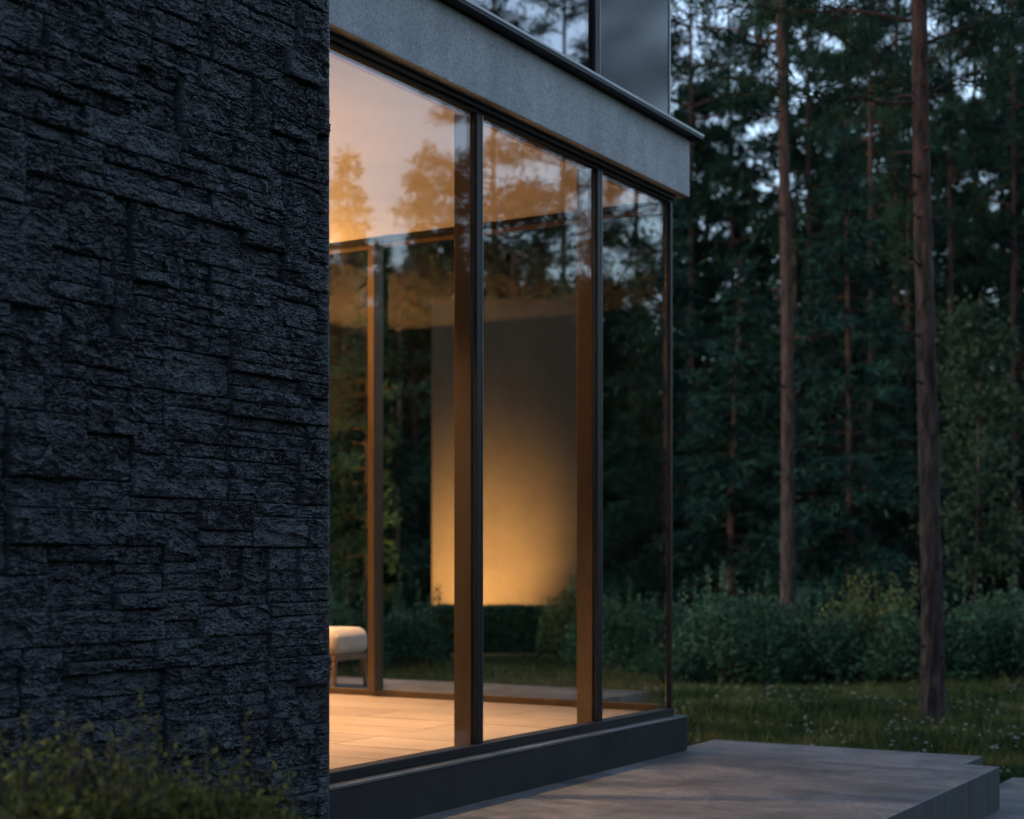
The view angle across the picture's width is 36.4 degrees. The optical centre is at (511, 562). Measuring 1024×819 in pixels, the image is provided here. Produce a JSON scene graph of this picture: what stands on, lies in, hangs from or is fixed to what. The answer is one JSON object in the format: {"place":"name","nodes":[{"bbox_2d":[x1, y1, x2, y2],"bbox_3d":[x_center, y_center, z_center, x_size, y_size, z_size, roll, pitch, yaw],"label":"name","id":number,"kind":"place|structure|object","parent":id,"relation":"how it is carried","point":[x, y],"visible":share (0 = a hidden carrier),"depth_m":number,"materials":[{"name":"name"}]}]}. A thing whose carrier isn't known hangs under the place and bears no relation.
{"place":"outdoors","nodes":[
{"label":"outdoors","id":0,"kind":"place"},
{"bbox_2d":[330,598,1023,782],"bbox_3d":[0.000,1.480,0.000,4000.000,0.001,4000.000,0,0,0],"label":"ground","id":1,"kind":"structure","parent":0,"point":[499,668],"depth_m":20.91,"materials":[{"name":"green plant"}]},
{"bbox_2d":[0,718,191,818],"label":"shrub","id":2,"kind":"object","parent":1,"relation":"on","point":[24,808],"visible":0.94,"depth_m":3.68,"materials":[{"name":"leaf"},{"name":"bark"}]},
{"bbox_2d":[1,690,278,818],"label":"shrub","id":3,"kind":"object","parent":1,"relation":"on","point":[207,803],"visible":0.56,"depth_m":3.86,"materials":[{"name":"leaf"},{"name":"bark"}]},
{"bbox_2d":[153,752,313,818],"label":"shrub","id":4,"kind":"object","parent":1,"relation":"on","point":[288,813],"visible":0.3,"depth_m":4.36,"materials":[{"name":"green plant"}]},
{"bbox_2d":[329,561,357,662],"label":"bush","id":5,"kind":"object","parent":1,"relation":"on","point":[334,597],"visible":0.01,"depth_m":22.45,"materials":[{"name":"green plant"}]},
{"bbox_2d":[0,0,703,818],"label":"house","id":6,"kind":"structure","parent":1,"relation":"on","point":[194,194],"depth_m":6.31,"materials":[{"name":"black stone"}]},
{"bbox_2d":[329,201,660,710],"bbox_3d":[-1.197,-0.677,11.177,4.950,3.251,0.111,0,0,31],"label":"side window","id":7,"kind":"structure","parent":6,"relation":"in","point":[375,245],"depth_m":10.99,"materials":[{"name":"brown metal"}]},
{"bbox_2d":[329,31,674,782],"bbox_3d":[0.009,-0.679,8.343,0.160,3.305,3.748,0,0,31],"label":"front window","id":8,"kind":"structure","parent":6,"relation":"in","point":[470,115],"depth_m":7.99,"materials":[{"name":"black metal"}]},
{"bbox_2d":[573,0,670,115],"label":"upper window","id":9,"kind":"structure","parent":6,"relation":"in","point":[627,43],"depth_m":9.44,"materials":[{"name":"grey glass"}]},
{"bbox_2d":[329,573,395,675],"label":"bush","id":10,"kind":"object","parent":1,"relation":"on","point":[348,619],"visible":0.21,"depth_m":20.52,"materials":[{"name":"green plant"}]},
{"bbox_2d":[329,247,415,615],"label":"pine tree","id":11,"kind":"object","parent":1,"relation":"on","point":[346,263],"visible":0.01,"depth_m":31.96,"materials":[{"name":"brown plant"}]},
{"bbox_2d":[329,247,431,622],"bbox_3d":[-2.825,-3.019,29.209,2.996,9.001,2.830,0,0,34],"label":"spruce tree","id":12,"kind":"object","parent":1,"relation":"on","point":[339,514],"visible":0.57,"depth_m":28.78,"materials":[{"name":"green plant"}]},
{"bbox_2d":[351,242,453,633],"bbox_3d":[-2.297,-6.251,31.346,2.632,15.463,2.964,0,0,-34],"label":"pine tree","id":13,"kind":"object","parent":1,"relation":"on","point":[409,255],"visible":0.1,"depth_m":30.96,"materials":[{"name":"green plant"}]},
{"bbox_2d":[362,573,450,670],"bbox_3d":[-1.507,0.818,21.603,1.356,1.345,1.388,0,0,0],"label":"bush","id":14,"kind":"object","parent":1,"relation":"on","point":[430,646],"visible":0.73,"depth_m":21.41,"materials":[{"name":"green plant"}]},
{"bbox_2d":[383,240,500,627],"bbox_3d":[-1.208,-3.375,33.108,3.980,10.240,3.891,0,0,24],"label":"spruce tree","id":15,"kind":"object","parent":1,"relation":"on","point":[422,559],"visible":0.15,"depth_m":32.87,"materials":[{"name":"green plant"}]},
{"bbox_2d":[329,676,648,710],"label":"terrace","id":16,"kind":"structure","parent":1,"relation":"on","point":[634,696],"depth_m":11.99,"materials":[{"name":"grey concrete"}]},
{"bbox_2d":[329,626,367,686],"bbox_3d":[-1.446,0.745,12.150,0.500,0.475,0.500,0,0,27],"label":"stool","id":17,"kind":"object","parent":16,"relation":"on","point":[347,643],"visible":0.47,"depth_m":12.00,"materials":[{"name":"beige fabric"}]},
{"bbox_2d":[427,603,552,660],"bbox_3d":[-0.317,1.043,23.401,1.941,0.874,0.752,0,0,0],"label":"bush","id":18,"kind":"object","parent":1,"relation":"on","point":[509,628],"visible":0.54,"depth_m":23.10,"materials":[{"name":"green plant"}]},
{"bbox_2d":[430,299,576,639],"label":"garden wall","id":19,"kind":"structure","parent":1,"relation":"on","point":[529,451],"depth_m":26.50,"materials":[{"name":"beige paint"}]},
{"bbox_2d":[431,224,576,298],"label":"pine tree","id":20,"kind":"object","parent":1,"relation":"on","point":[549,264],"visible":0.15,"depth_m":30.62,"materials":[{"name":"green plant"}]},
{"bbox_2d":[534,563,576,664],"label":"bush","id":21,"kind":"object","parent":1,"relation":"on","point":[552,645],"visible":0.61,"depth_m":22.22,"materials":[{"name":"green plant"}]},
{"bbox_2d":[557,578,706,672],"bbox_3d":[1.604,0.843,20.571,2.006,1.318,1.651,0,0,0],"label":"bush","id":22,"kind":"object","parent":1,"relation":"on","point":[622,627],"visible":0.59,"depth_m":20.44,"materials":[{"name":"green plant"}]},
{"bbox_2d":[329,0,1023,620],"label":"forest","id":23,"kind":"object","parent":1,"relation":"on","point":[617,254],"visible":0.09,"depth_m":39.12,"materials":[{"name":"green plant"}]},
{"bbox_2d":[603,198,754,635],"bbox_3d":[3.044,-3.144,29.717,3.891,9.752,3.980,0,0,-6],"label":"spruce tree","id":24,"kind":"object","parent":1,"relation":"on","point":[619,521],"visible":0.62,"depth_m":29.65,"materials":[{"name":"green plant"}]},
{"bbox_2d":[413,739,999,818],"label":"deck","id":25,"kind":"structure","parent":1,"relation":"on","point":[721,779],"depth_m":8.34,"materials":[{"name":"grey concrete"}]},
{"bbox_2d":[622,0,801,609],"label":"pine tree","id":26,"kind":"object","parent":1,"relation":"on","point":[721,135],"visible":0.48,"depth_m":33.99,"materials":[{"name":"green plant"}]},
{"bbox_2d":[629,558,814,687],"bbox_3d":[2.478,0.727,18.625,2.182,1.562,1.782,0,0,0],"label":"bush","id":27,"kind":"object","parent":1,"relation":"on","point":[731,643],"visible":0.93,"depth_m":18.33,"materials":[{"name":"green plant"}]},
{"bbox_2d":[650,0,806,427],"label":"pine tree","id":28,"kind":"object","parent":1,"relation":"on","point":[728,165],"visible":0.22,"depth_m":42.05,"materials":[{"name":"green plant"}]},
{"bbox_2d":[642,252,836,640],"bbox_3d":[3.994,-1.849,27.151,3.618,7.022,3.538,0,0,-34],"label":"spruce tree","id":29,"kind":"object","parent":1,"relation":"on","point":[696,505],"visible":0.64,"depth_m":26.79,"materials":[{"name":"green plant"}]},
{"bbox_2d":[690,570,822,668],"bbox_3d":[3.411,0.810,21.508,2.446,1.398,1.345,0,0,0],"label":"bush","id":30,"kind":"object","parent":1,"relation":"on","point":[759,613],"visible":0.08,"depth_m":21.31,"materials":[{"name":"green plant"}]},
{"bbox_2d":[671,0,911,624],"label":"pine tree","id":31,"kind":"object","parent":1,"relation":"on","point":[787,548],"visible":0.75,"depth_m":21.02,"materials":[{"name":"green plant"}]},
{"bbox_2d":[738,195,863,597],"bbox_3d":[5.280,-2.795,29.735,3.114,8.551,3.296,0,0,6],"label":"spruce tree","id":32,"kind":"object","parent":1,"relation":"on","point":[775,335],"visible":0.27,"depth_m":29.95,"materials":[{"name":"green plant"}]},
{"bbox_2d":[737,0,892,625],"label":"pine tree","id":33,"kind":"object","parent":1,"relation":"on","point":[803,174],"visible":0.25,"depth_m":36.15,"materials":[{"name":"green plant"}]},
{"bbox_2d":[749,582,889,685],"bbox_3d":[3.712,0.878,18.917,1.826,1.292,1.525,0,0,0],"label":"bush","id":34,"kind":"object","parent":1,"relation":"on","point":[830,663],"visible":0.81,"depth_m":18.62,"materials":[{"name":"green plant"}]},
{"bbox_2d":[644,682,1023,772],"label":"wildflowers","id":35,"kind":"object","parent":1,"relation":"on","point":[965,723],"visible":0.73,"depth_m":13.91,"materials":[{"name":"white plant"}]},
{"bbox_2d":[671,0,1023,719],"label":"pine tree","id":36,"kind":"object","parent":1,"relation":"on","point":[933,688],"visible":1,"depth_m":14.36,"materials":[{"name":"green plant"}]},
{"bbox_2d":[740,119,961,627],"bbox_3d":[5.594,-2.774,25.342,3.538,8.972,3.618,0,0,-5],"label":"spruce tree","id":37,"kind":"object","parent":1,"relation":"on","point":[882,562],"visible":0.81,"depth_m":25.30,"materials":[{"name":"green plant"}]},
{"bbox_2d":[793,0,914,426],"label":"pine tree","id":38,"kind":"object","parent":1,"relation":"on","point":[875,245],"visible":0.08,"depth_m":40.02,"materials":[{"name":"green plant"}]},
{"bbox_2d":[813,562,919,676],"bbox_3d":[4.541,0.748,19.595,1.696,1.502,1.448,0,0,0],"label":"bush","id":39,"kind":"object","parent":1,"relation":"on","point":[872,613],"visible":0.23,"depth_m":19.39,"materials":[{"name":"green plant"}]},
{"bbox_2d":[773,0,967,602],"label":"pine tree","id":40,"kind":"object","parent":1,"relation":"on","point":[897,122],"visible":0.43,"depth_m":27.46,"materials":[{"name":"green plant"}]},
{"bbox_2d":[795,0,994,600],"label":"pine tree","id":41,"kind":"object","parent":1,"relation":"on","point":[880,210],"visible":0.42,"depth_m":29.95,"materials":[{"name":"green plant"}]},
{"bbox_2d":[817,153,989,617],"bbox_3d":[7.065,-3.019,28.733,3.296,9.001,3.114,0,0,35],"label":"spruce tree","id":42,"kind":"object","parent":1,"relation":"on","point":[893,532],"visible":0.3,"depth_m":28.25,"materials":[{"name":"green plant"}]},
{"bbox_2d":[856,574,991,685],"bbox_3d":[4.838,0.815,18.287,1.552,1.346,1.375,0,0,0],"label":"bush","id":43,"kind":"object","parent":1,"relation":"on","point":[902,660],"visible":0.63,"depth_m":18.15,"materials":[{"name":"green plant"}]},
{"bbox_2d":[860,0,1023,636],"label":"pine tree","id":44,"kind":"object","parent":1,"relation":"on","point":[987,162],"visible":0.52,"depth_m":30.52,"materials":[{"name":"green plant"}]},
{"bbox_2d":[895,287,1023,608],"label":"leafy tree","id":45,"kind":"object","parent":1,"relation":"on","point":[970,333],"visible":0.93,"depth_m":23.94,"materials":[{"name":"green plant"}]},
{"bbox_2d":[919,136,1023,618],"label":"spruce tree","id":46,"kind":"object","parent":1,"relation":"on","point":[1005,287],"visible":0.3,"depth_m":33.94,"materials":[{"name":"green plant"}]},
{"bbox_2d":[930,0,1023,503],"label":"pine tree","id":47,"kind":"object","parent":1,"relation":"on","point":[960,280],"visible":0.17,"depth_m":37.53,"materials":[{"name":"green plant"}]},
{"bbox_2d":[931,0,1023,609],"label":"pine tree","id":48,"kind":"object","parent":1,"relation":"on","point":[983,229],"visible":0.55,"depth_m":33.04,"materials":[{"name":"green plant"}]},
{"bbox_2d":[943,575,1023,681],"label":"bush","id":49,"kind":"object","parent":1,"relation":"on","point":[1006,638],"visible":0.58,"depth_m":18.50,"materials":[{"name":"green plant"}]},
{"bbox_2d":[963,576,1023,668],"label":"bush","id":50,"kind":"object","parent":1,"relation":"on","point":[993,605],"visible":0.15,"depth_m":21.69,"materials":[{"name":"green plant"}]},
{"bbox_2d":[983,777,1023,818],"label":"path","id":51,"kind":"structure","parent":1,"relation":"on","point":[1011,798],"depth_m":9.46,"materials":[{"name":"grey concrete"}]},
{"bbox_2d":[507,0,1023,355],"label":"sky","id":52,"kind":"structure","parent":0,"point":[758,129],"materials":[{"name":"blue"}]}
]}

